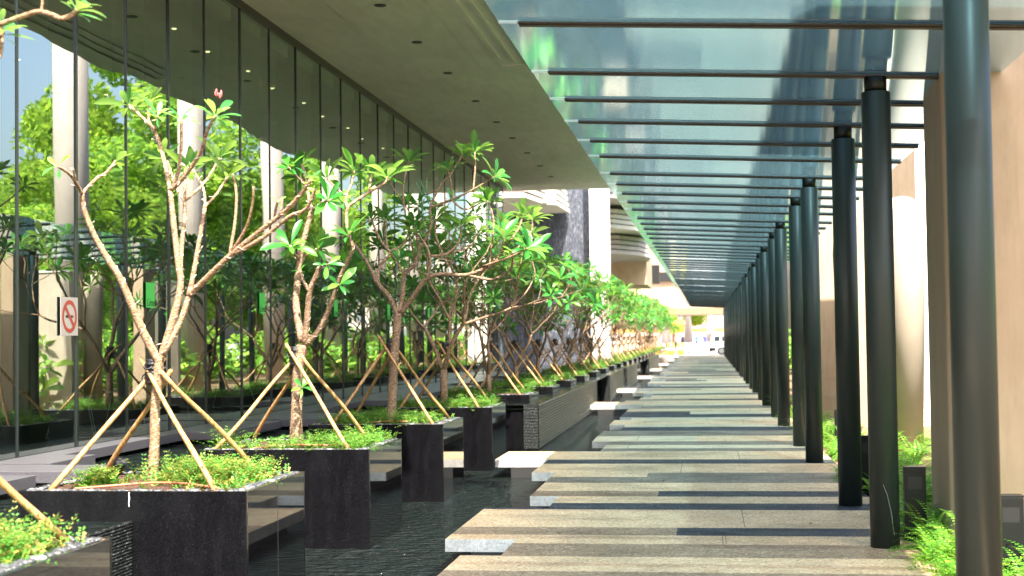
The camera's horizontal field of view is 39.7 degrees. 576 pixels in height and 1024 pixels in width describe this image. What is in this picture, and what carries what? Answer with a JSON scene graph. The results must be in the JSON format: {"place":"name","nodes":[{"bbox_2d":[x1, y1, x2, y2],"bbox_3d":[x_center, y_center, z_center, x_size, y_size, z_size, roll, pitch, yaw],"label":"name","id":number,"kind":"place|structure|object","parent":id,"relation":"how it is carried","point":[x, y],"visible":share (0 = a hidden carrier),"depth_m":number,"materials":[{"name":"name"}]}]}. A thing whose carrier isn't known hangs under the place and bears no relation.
{"place":"outdoors","nodes":[
{"label":"outdoors","id":0,"kind":"place"},
{"bbox_2d":[42,351,96,438],"bbox_3d":[-5.093,1.199,16.304,0.593,1.021,0.567,0,-2,-13],"label":"wire chair","id":1,"kind":"object","parent":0,"point":[87,398],"visible":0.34,"depth_m":16.17,"materials":[{"name":"black"}]},
{"bbox_2d":[104,347,145,427],"bbox_3d":[-4.837,1.258,18.101,0.593,1.021,0.567,-1,-2,0],"label":"wire chair","id":2,"kind":"object","parent":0,"point":[141,391],"visible":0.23,"depth_m":17.87,"materials":[{"name":"black"}]},
{"bbox_2d":[0,350,667,536],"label":"water","id":3,"kind":"structure","parent":0,"point":[135,457],"depth_m":15.22,"materials":[{"name":"black liquid"}]},
{"bbox_2d":[0,475,35,494],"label":"basalt slab","id":4,"kind":"structure","parent":3,"relation":"on","point":[19,482],"depth_m":11.60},
{"bbox_2d":[0,455,94,464],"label":"basalt slab","id":5,"kind":"structure","parent":3,"relation":"on","point":[53,460],"depth_m":13.39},
{"bbox_2d":[0,465,105,482],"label":"basalt slab","id":6,"kind":"structure","parent":3,"relation":"on","point":[47,473],"depth_m":12.18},
{"bbox_2d":[36,432,182,457],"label":"basalt slab","id":7,"kind":"structure","parent":3,"relation":"on","point":[102,449],"depth_m":15.41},
{"bbox_2d":[164,421,280,439],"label":"basalt slab","id":8,"kind":"structure","parent":3,"relation":"on","point":[192,433],"depth_m":17.86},
{"bbox_2d":[230,413,353,426],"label":"basalt slab","id":9,"kind":"structure","parent":3,"relation":"on","point":[307,418],"depth_m":19.84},
{"bbox_2d":[303,401,361,411],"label":"basalt slab","id":10,"kind":"structure","parent":3,"relation":"on","point":[351,405],"depth_m":24.08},
{"bbox_2d":[341,396,429,404],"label":"basalt slab","id":11,"kind":"structure","parent":3,"relation":"on","point":[376,400],"depth_m":25.56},
{"bbox_2d":[305,361,667,575],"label":"water","id":12,"kind":"structure","parent":0,"point":[414,545],"depth_m":15.11,"materials":[{"name":"black liquid"}]},
{"bbox_2d":[523,380,597,450],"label":"ribbed weir wall","id":13,"kind":"structure","parent":12,"relation":"in","point":[549,419],"depth_m":27.01,"materials":[{"name":"black stone"}]},
{"bbox_2d":[589,188,611,360],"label":"white pillar","id":14,"kind":"structure","parent":12,"relation":"in","point":[599,220],"depth_m":55.94,"materials":[{"name":"paint"}]},
{"bbox_2d":[621,364,637,386],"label":"ribbed weir wall","id":15,"kind":"structure","parent":12,"relation":"in","point":[630,376],"depth_m":52.82,"materials":[{"name":"black stone"}]},
{"bbox_2d":[644,354,658,374],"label":"ribbed weir wall","id":16,"kind":"structure","parent":12,"relation":"in","point":[652,361],"depth_m":72.25,"materials":[{"name":"black stone"}]},
{"bbox_2d":[348,352,665,450],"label":"pool floor","id":17,"kind":"structure","parent":0,"point":[514,430],"depth_m":24.16,"materials":[{"name":"black stone"}]},
{"bbox_2d":[0,537,111,575],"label":"granite planter","id":18,"kind":"object","parent":17,"relation":"on","point":[90,556],"visible":0.77,"depth_m":7.04,"materials":[{"name":"stone"}]},
{"bbox_2d":[0,476,72,543],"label":"tree stakes","id":19,"kind":"object","parent":18,"relation":"on","point":[14,494],"visible":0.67,"depth_m":7.24,"materials":[{"name":"brown wood"}]},
{"bbox_2d":[0,500,86,565],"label":"ground cover","id":20,"kind":"object","parent":18,"relation":"on","point":[17,543],"visible":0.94,"depth_m":6.99,"materials":[{"name":"green plant"}]},
{"bbox_2d":[0,0,105,58],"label":"frangipani tree","id":21,"kind":"object","parent":18,"relation":"in","point":[9,24],"visible":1,"depth_m":6.87,"materials":[{"name":"green plant"}]},
{"bbox_2d":[81,521,131,575],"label":"ribbed weir wall","id":22,"kind":"structure","parent":17,"relation":"on","point":[120,534],"depth_m":9.58,"materials":[{"name":"black stone"}]},
{"bbox_2d":[18,471,305,575],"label":"granite planter","id":23,"kind":"object","parent":17,"relation":"on","point":[256,528],"visible":0.71,"depth_m":9.77,"materials":[{"name":"stone"}]},
{"bbox_2d":[74,482,224,489],"bbox_3d":[-2.525,1.400,10.021,1.127,0.049,0.213,-1,-2,10],"label":"drip hose","id":24,"kind":"object","parent":23,"relation":"on","point":[136,483],"visible":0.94,"depth_m":10.05,"materials":[{"name":"brown plastic"}]},
{"bbox_2d":[48,358,257,490],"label":"tree stakes","id":25,"kind":"object","parent":23,"relation":"on","point":[148,367],"visible":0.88,"depth_m":10.45,"materials":[{"name":"brown wood"}]},
{"bbox_2d":[64,446,290,489],"bbox_3d":[-2.389,1.342,10.528,1.509,0.280,1.351,-2,-2,27],"label":"ground cover","id":26,"kind":"object","parent":23,"relation":"on","point":[232,473],"visible":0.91,"depth_m":10.31,"materials":[{"name":"green plant"}]},
{"bbox_2d":[42,86,320,480],"bbox_3d":[-2.237,-0.053,10.616,1.987,3.063,1.692,-1,-2,8],"label":"frangipani tree","id":27,"kind":"object","parent":23,"relation":"on","point":[196,159],"visible":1,"depth_m":10.49,"materials":[{"name":"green plant"}]},
{"bbox_2d":[198,438,401,548],"bbox_3d":[-2.042,2.030,13.971,1.651,1.011,1.420,-1,-2,8],"label":"granite planter","id":28,"kind":"object","parent":17,"relation":"on","point":[353,498],"visible":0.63,"depth_m":13.23,"materials":[{"name":"stone"}]},
{"bbox_2d":[213,343,364,448],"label":"tree stakes","id":29,"kind":"object","parent":28,"relation":"on","point":[292,350],"visible":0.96,"depth_m":13.97,"materials":[{"name":"brown wood"}]},
{"bbox_2d":[197,421,400,451],"bbox_3d":[-2.063,1.450,14.042,1.868,0.288,1.649,-1,-2,8],"label":"ground cover","id":30,"kind":"object","parent":28,"relation":"on","point":[355,439],"visible":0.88,"depth_m":13.67,"materials":[{"name":"green plant"}]},
{"bbox_2d":[259,147,416,443],"bbox_3d":[-1.765,0.057,13.936,1.677,3.032,1.049,-2,-2,30],"label":"frangipani tree","id":31,"kind":"object","parent":28,"relation":"on","point":[299,382],"visible":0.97,"depth_m":13.94,"materials":[{"name":"green plant"}]},
{"bbox_2d":[0,0,608,460],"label":"hotel building","id":32,"kind":"structure","parent":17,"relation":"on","point":[332,78],"depth_m":23.32,"materials":[{"name":"clear glass"}]},
{"bbox_2d":[60,297,77,335],"bbox_3d":[-4.611,0.295,14.784,0.008,0.400,0.400,-1,-2,8],"label":"no smoking sign","id":33,"kind":"object","parent":32,"relation":"attached to","point":[68,316],"visible":1,"depth_m":14.77,"materials":[{"name":"white"}]},
{"bbox_2d":[146,282,154,307],"bbox_3d":[-4.317,0.086,16.955,0.008,0.300,0.266,-1,-2,8],"label":"green glass sign","id":34,"kind":"object","parent":32,"relation":"attached to","point":[150,295],"visible":1,"depth_m":16.95,"materials":[{"name":"green"}]},
{"bbox_2d":[308,417,463,501],"bbox_3d":[-1.535,2.149,17.654,1.651,1.011,1.420,-1,-2,8],"label":"granite planter","id":35,"kind":"object","parent":17,"relation":"on","point":[433,462],"visible":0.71,"depth_m":16.90,"materials":[{"name":"stone"}]},
{"bbox_2d":[314,404,454,424],"bbox_3d":[-1.544,1.577,17.626,1.706,0.253,1.630,-1,-2,8],"label":"ground cover","id":36,"kind":"object","parent":35,"relation":"on","point":[370,417],"visible":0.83,"depth_m":17.37,"materials":[{"name":"green plant"}]},
{"bbox_2d":[334,335,449,423],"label":"tree stakes","id":37,"kind":"object","parent":35,"relation":"on","point":[387,347],"visible":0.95,"depth_m":17.65,"materials":[{"name":"brown wood"}]},
{"bbox_2d":[336,129,552,420],"bbox_3d":[-0.718,-0.140,17.586,2.692,3.682,1.435,-1,-2,20],"label":"frangipani tree","id":38,"kind":"object","parent":35,"relation":"on","point":[400,310],"visible":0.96,"depth_m":17.62,"materials":[{"name":"green plant"}]},
{"bbox_2d":[381,403,505,470],"bbox_3d":[-1.008,2.273,21.486,1.651,1.011,1.420,-1,-2,8],"label":"granite planter","id":39,"kind":"object","parent":17,"relation":"on","point":[484,436],"visible":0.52,"depth_m":20.72,"materials":[{"name":"stone"}]},
{"bbox_2d":[400,339,491,406],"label":"tree stakes","id":40,"kind":"object","parent":39,"relation":"on","point":[443,348],"visible":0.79,"depth_m":21.48,"materials":[{"name":"brown wood"}]},
{"bbox_2d":[396,391,503,410],"bbox_3d":[-0.992,1.707,21.513,1.789,0.255,1.641,-1,-2,8],"label":"ground cover","id":41,"kind":"object","parent":39,"relation":"on","point":[466,402],"visible":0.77,"depth_m":21.27,"materials":[{"name":"green plant"}]},
{"bbox_2d":[333,187,601,405],"bbox_3d":[-0.724,0.134,21.641,3.042,3.354,4.168,0,-2,-31],"label":"frangipani tree","id":42,"kind":"object","parent":39,"relation":"on","point":[503,222],"visible":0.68,"depth_m":21.71,"materials":[{"name":"green plant"}]},
{"bbox_2d":[437,391,538,409],"bbox_3d":[-0.409,2.414,25.843,1.651,1.011,1.420,-1,-2,8],"label":"granite planter","id":43,"kind":"object","parent":17,"relation":"on","point":[529,397],"visible":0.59,"depth_m":25.10,"materials":[{"name":"stone"}]},
{"bbox_2d":[378,228,563,392],"bbox_3d":[-0.697,0.417,25.825,2.806,3.076,3.172,1,-3,-42],"label":"frangipani tree","id":44,"kind":"object","parent":43,"relation":"in","point":[488,300],"visible":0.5,"depth_m":25.76,"materials":[{"name":"green plant"}]},
{"bbox_2d":[450,338,525,394],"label":"tree stakes","id":45,"kind":"object","parent":43,"relation":"on","point":[492,346],"visible":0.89,"depth_m":25.83,"materials":[{"name":"brown wood"}]},
{"bbox_2d":[448,383,538,395],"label":"ground cover","id":46,"kind":"object","parent":43,"relation":"on","point":[462,390],"visible":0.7,"depth_m":25.96,"materials":[{"name":"green plant"}]},
{"bbox_2d":[472,384,559,393],"bbox_3d":[0.109,2.536,29.605,1.651,1.011,1.420,-1,-2,8],"label":"granite planter","id":47,"kind":"object","parent":17,"relation":"on","point":[551,389],"visible":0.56,"depth_m":28.90,"materials":[{"name":"stone"}]},
{"bbox_2d":[480,340,542,386],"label":"tree stakes","id":48,"kind":"object","parent":47,"relation":"on","point":[514,344],"visible":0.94,"depth_m":29.60,"materials":[{"name":"brown wood"}]},
{"bbox_2d":[478,375,556,386],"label":"ground cover","id":49,"kind":"object","parent":47,"relation":"on","point":[526,381],"visible":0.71,"depth_m":29.28,"materials":[{"name":"green plant"}]},
{"bbox_2d":[433,243,603,383],"bbox_3d":[-0.046,0.569,29.588,3.394,3.008,3.505,0,-2,-9],"label":"frangipani tree","id":50,"kind":"object","parent":47,"relation":"on","point":[511,326],"visible":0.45,"depth_m":29.37,"materials":[{"name":"green plant"}]},
{"bbox_2d":[501,378,576,386],"bbox_3d":[0.640,2.661,33.467,1.651,1.011,1.420,-1,-2,8],"label":"granite planter","id":51,"kind":"object","parent":17,"relation":"on","point":[568,383],"visible":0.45,"depth_m":32.72,"materials":[{"name":"stone"}]},
{"bbox_2d":[439,249,600,377],"bbox_3d":[0.295,0.622,33.294,4.088,3.150,3.963,0,-2,-29],"label":"frangipani tree","id":52,"kind":"object","parent":51,"relation":"on","point":[554,259],"visible":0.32,"depth_m":33.29,"materials":[{"name":"green plant"}]},
{"bbox_2d":[508,339,562,380],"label":"tree stakes","id":53,"kind":"object","parent":51,"relation":"on","point":[538,343],"visible":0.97,"depth_m":33.46,"materials":[{"name":"brown wood"}]},
{"bbox_2d":[501,372,574,380],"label":"ground cover","id":54,"kind":"object","parent":51,"relation":"on","point":[548,377],"visible":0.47,"depth_m":33.35,"materials":[{"name":"green plant"}]},
{"bbox_2d":[543,374,588,381],"bbox_3d":[1.144,2.780,37.130,1.651,1.011,1.420,-1,-2,8],"label":"granite planter","id":55,"kind":"object","parent":17,"relation":"on","point":[581,378],"visible":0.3,"depth_m":36.36,"materials":[{"name":"stone"}]},
{"bbox_2d":[478,255,607,372],"bbox_3d":[0.835,0.715,37.341,3.282,3.228,3.362,-2,-2,29],"label":"frangipani tree","id":56,"kind":"object","parent":55,"relation":"on","point":[555,320],"visible":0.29,"depth_m":37.42,"materials":[{"name":"green plant"}]},
{"bbox_2d":[541,370,599,401],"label":"granite planter","id":57,"kind":"object","parent":17,"relation":"on","point":[596,373],"visible":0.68,"depth_m":40.50,"materials":[{"name":"stone"}]},
{"bbox_2d":[509,264,639,369],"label":"frangipani tree","id":58,"kind":"object","parent":57,"relation":"on","point":[621,291],"visible":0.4,"depth_m":40.79,"materials":[{"name":"green plant"}]},
{"bbox_2d":[572,365,616,369],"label":"granite planter","id":59,"kind":"object","parent":17,"relation":"on","point":[612,367],"visible":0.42,"depth_m":47.82,"materials":[{"name":"stone"}]},
{"bbox_2d":[552,271,650,363],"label":"frangipani tree","id":60,"kind":"object","parent":59,"relation":"on","point":[615,316],"visible":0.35,"depth_m":48.52,"materials":[{"name":"green plant"}]},
{"bbox_2d":[591,367,608,372],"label":"granite planter","id":61,"kind":"object","parent":17,"relation":"on","point":[604,370],"visible":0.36,"depth_m":44.00,"materials":[{"name":"stone"}]},
{"bbox_2d":[544,269,633,366],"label":"frangipani tree","id":62,"kind":"object","parent":61,"relation":"on","point":[581,351],"visible":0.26,"depth_m":44.74,"materials":[{"name":"green plant"}]},
{"bbox_2d":[595,363,622,367],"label":"granite planter","id":63,"kind":"object","parent":17,"relation":"on","point":[619,365],"visible":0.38,"depth_m":51.60,"materials":[{"name":"stone"}]},
{"bbox_2d":[549,280,650,361],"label":"frangipani tree","id":64,"kind":"object","parent":63,"relation":"on","point":[603,342],"visible":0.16,"depth_m":52.10,"materials":[{"name":"green plant"}]},
{"bbox_2d":[600,369,623,401],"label":"ribbed weir wall","id":65,"kind":"structure","parent":17,"relation":"on","point":[612,382],"depth_m":42.46,"materials":[{"name":"black stone"}]},
{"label":"granite planter","id":66,"kind":"object","parent":17,"relation":"on","visible":0},
{"bbox_2d":[562,295,652,337],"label":"frangipani tree","id":67,"kind":"object","parent":66,"relation":"on","point":[641,323],"visible":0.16,"depth_m":56.10,"materials":[{"name":"green plant"}]},
{"bbox_2d":[503,190,569,213],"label":"contoured podium","id":68,"kind":"object","parent":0,"point":[557,200],"visible":0.2,"depth_m":53.12,"materials":[{"name":"concrete"}]},
{"bbox_2d":[609,188,659,288],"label":"stepped balcony building","id":69,"kind":"structure","parent":0,"point":[631,255],"depth_m":76.28,"materials":[{"name":"grey"}]},
{"bbox_2d":[628,252,722,315],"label":"end building","id":70,"kind":"structure","parent":0,"point":[665,291],"depth_m":120.70,"materials":[{"name":"brown"}]},
{"bbox_2d":[438,355,942,575],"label":"path","id":71,"kind":"structure","parent":0,"point":[607,512],"depth_m":14.05,"materials":[{"name":"beige stone"}]},
{"bbox_2d":[471,358,808,575],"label":"path joints","id":72,"kind":"object","parent":71,"relation":"on","point":[521,472],"visible":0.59,"depth_m":19.61,"materials":[{"name":"grey"}]},
{"bbox_2d":[729,298,730,363],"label":"steel column","id":73,"kind":"structure","parent":71,"relation":"on","point":[729,328],"depth_m":80.56,"materials":[{"name":"black metal"}]},
{"bbox_2d":[484,0,1023,307],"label":"glass canopy","id":74,"kind":"object","parent":73,"relation":"on","point":[702,131],"visible":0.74,"depth_m":12.47,"materials":[{"name":"teal glass"}]},
{"bbox_2d":[739,282,742,376],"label":"steel column","id":75,"kind":"structure","parent":71,"relation":"on","point":[740,330],"depth_m":55.58,"materials":[{"name":"black metal"}]},
{"bbox_2d":[743,274,748,383],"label":"steel column","id":76,"kind":"structure","parent":71,"relation":"on","point":[746,329],"depth_m":48.18,"materials":[{"name":"black metal"}]},
{"bbox_2d":[747,267,751,388],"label":"steel column","id":77,"kind":"structure","parent":71,"relation":"on","point":[749,332],"depth_m":43.52,"materials":[{"name":"black metal"}]},
{"bbox_2d":[750,263,757,392],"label":"steel column","id":78,"kind":"structure","parent":71,"relation":"on","point":[753,327],"depth_m":40.78,"materials":[{"name":"black metal"}]},
{"bbox_2d":[755,254,761,399],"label":"steel column","id":79,"kind":"structure","parent":71,"relation":"on","point":[758,320],"depth_m":36.12,"materials":[{"name":"black metal"}]},
{"bbox_2d":[759,247,770,405],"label":"steel column","id":80,"kind":"structure","parent":71,"relation":"on","point":[764,319],"depth_m":33.39,"materials":[{"name":"black metal"}]},
{"bbox_2d":[768,233,777,416],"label":"steel column","id":81,"kind":"structure","parent":71,"relation":"on","point":[772,323],"depth_m":28.72,"materials":[{"name":"black metal"}]},
{"bbox_2d":[774,222,789,425],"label":"steel column","id":82,"kind":"structure","parent":71,"relation":"on","point":[782,325],"depth_m":25.99,"materials":[{"name":"black metal"}]},
{"bbox_2d":[788,198,804,445],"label":"steel column","id":83,"kind":"structure","parent":71,"relation":"on","point":[796,312],"depth_m":21.32,"materials":[{"name":"black metal"}]},
{"bbox_2d":[800,178,823,462],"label":"steel column","id":84,"kind":"structure","parent":71,"relation":"on","point":[811,323],"depth_m":18.59,"materials":[{"name":"black metal"}]},
{"bbox_2d":[831,126,862,506],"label":"steel column","id":85,"kind":"structure","parent":71,"relation":"on","point":[846,320],"depth_m":13.92,"materials":[{"name":"black metal"}]},
{"bbox_2d":[861,76,899,548],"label":"steel column","id":86,"kind":"structure","parent":71,"relation":"on","point":[880,317],"depth_m":11.20,"materials":[{"name":"black metal"}]},
{"bbox_2d":[942,0,1002,575],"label":"steel column","id":87,"kind":"structure","parent":71,"relation":"on","point":[973,328],"depth_m":7.27,"materials":[{"name":"black metal"}]},
{"bbox_2d":[667,350,723,358],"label":"plaza pavement","id":88,"kind":"structure","parent":0,"point":[699,353],"depth_m":123.83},
{"bbox_2d":[612,328,723,349],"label":"market stall","id":89,"kind":"object","parent":88,"relation":"on","point":[700,332],"visible":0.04,"depth_m":148.70,"materials":[{"name":"white fabric"}]},
{"bbox_2d":[670,315,705,350],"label":"leafy tree","id":90,"kind":"object","parent":88,"relation":"on","point":[696,319],"visible":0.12,"depth_m":148.88,"materials":[{"name":"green plant"}]},
{"bbox_2d":[709,334,723,354],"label":"white car","id":91,"kind":"object","parent":88,"relation":"on","point":[717,340],"visible":0.35,"depth_m":114.72,"materials":[{"name":"white"}]},
{"bbox_2d":[789,367,942,567],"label":"planting bed soil","id":92,"kind":"structure","parent":0,"point":[928,430],"depth_m":21.91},
{"bbox_2d":[819,222,836,415],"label":"beige pier","id":93,"kind":"structure","parent":92,"relation":"on","point":[828,355],"depth_m":29.72,"materials":[{"name":"paint"}]},
{"bbox_2d":[861,435,868,495],"bbox_3d":[3.775,1.892,15.073,0.174,0.650,0.104,-1,-2,8],"label":"bollard light","id":94,"kind":"object","parent":92,"relation":"on","point":[864,453],"visible":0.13,"depth_m":15.03,"materials":[{"name":"black metal"}]},
{"bbox_2d":[856,149,915,434],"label":"beige pier","id":95,"kind":"structure","parent":92,"relation":"on","point":[903,178],"depth_m":22.34,"materials":[{"name":"paint"}]},
{"bbox_2d":[866,500,943,549],"bbox_3d":[3.395,1.971,11.579,1.089,0.555,0.940,0,-2,-14],"label":"fern","id":96,"kind":"object","parent":92,"relation":"on","point":[903,517],"visible":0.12,"depth_m":11.51,"materials":[{"name":"green plant"}]},
{"bbox_2d":[893,196,924,456],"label":"tapered column","id":97,"kind":"structure","parent":92,"relation":"on","point":[909,241],"depth_m":19.68,"materials":[{"name":"paint"}]},
{"bbox_2d":[902,466,926,545],"bbox_3d":[3.281,1.778,11.560,0.174,0.650,0.104,-1,-2,8],"label":"bollard light","id":98,"kind":"object","parent":92,"relation":"on","point":[914,483],"visible":0.76,"depth_m":11.51,"materials":[{"name":"black metal"}]},
{"bbox_2d":[898,446,931,476],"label":"fern","id":99,"kind":"object","parent":92,"relation":"on","point":[907,461],"visible":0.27,"depth_m":16.92,"materials":[{"name":"green plant"}]},
{"bbox_2d":[898,432,931,463],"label":"fern","id":100,"kind":"object","parent":92,"relation":"on","point":[910,452],"visible":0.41,"depth_m":18.87,"materials":[{"name":"green plant"}]},
{"bbox_2d":[887,500,952,551],"bbox_3d":[3.329,1.938,11.031,0.835,0.514,0.840,-2,-3,40],"label":"fern","id":101,"kind":"object","parent":92,"relation":"on","point":[931,527],"visible":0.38,"depth_m":11.11,"materials":[{"name":"green plant"}]},
{"bbox_2d":[887,532,953,566],"bbox_3d":[3.076,1.970,10.515,0.616,0.325,0.612,-2,-3,41],"label":"fern","id":102,"kind":"object","parent":92,"relation":"on","point":[925,554],"visible":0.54,"depth_m":10.53,"materials":[{"name":"green plant"}]},
{"bbox_2d":[915,141,930,425],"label":"white fin wall","id":103,"kind":"structure","parent":92,"relation":"on","point":[920,175],"depth_m":26.20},
{"bbox_2d":[895,513,955,575],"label":"fern","id":104,"kind":"object","parent":92,"relation":"on","point":[953,537],"visible":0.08,"depth_m":9.97,"materials":[{"name":"green plant"}]},
{"bbox_2d":[903,520,954,560],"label":"fern","id":105,"kind":"object","parent":92,"relation":"on","point":[939,538],"visible":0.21,"depth_m":10.79,"materials":[{"name":"green plant"}]},
{"bbox_2d":[906,509,955,569],"bbox_3d":[3.298,1.906,10.178,0.915,0.525,0.920,-3,-3,44],"label":"fern","id":106,"kind":"object","parent":92,"relation":"on","point":[944,549],"visible":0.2,"depth_m":10.28,"materials":[{"name":"green plant"}]},
{"bbox_2d":[918,545,1022,575],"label":"fern","id":107,"kind":"object","parent":92,"relation":"on","point":[946,562],"visible":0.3,"depth_m":9.58,"materials":[{"name":"green plant"}]},
{"bbox_2d":[923,52,1023,535],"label":"beige pier","id":108,"kind":"structure","parent":92,"relation":"on","point":[1007,99],"depth_m":11.02,"materials":[{"name":"paint"}]},
{"bbox_2d":[1001,494,1023,575],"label":"bollard light","id":109,"kind":"object","parent":92,"relation":"on","point":[1012,512],"visible":0.52,"depth_m":9.44,"materials":[{"name":"black metal"}]},
{"label":"ground","id":110,"kind":"structure","parent":0,"visible":0},
{"bbox_2d":[504,189,590,368],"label":"slate wall","id":111,"kind":"structure","parent":110,"relation":"on","point":[570,230],"depth_m":57.03,"materials":[{"name":"black"}]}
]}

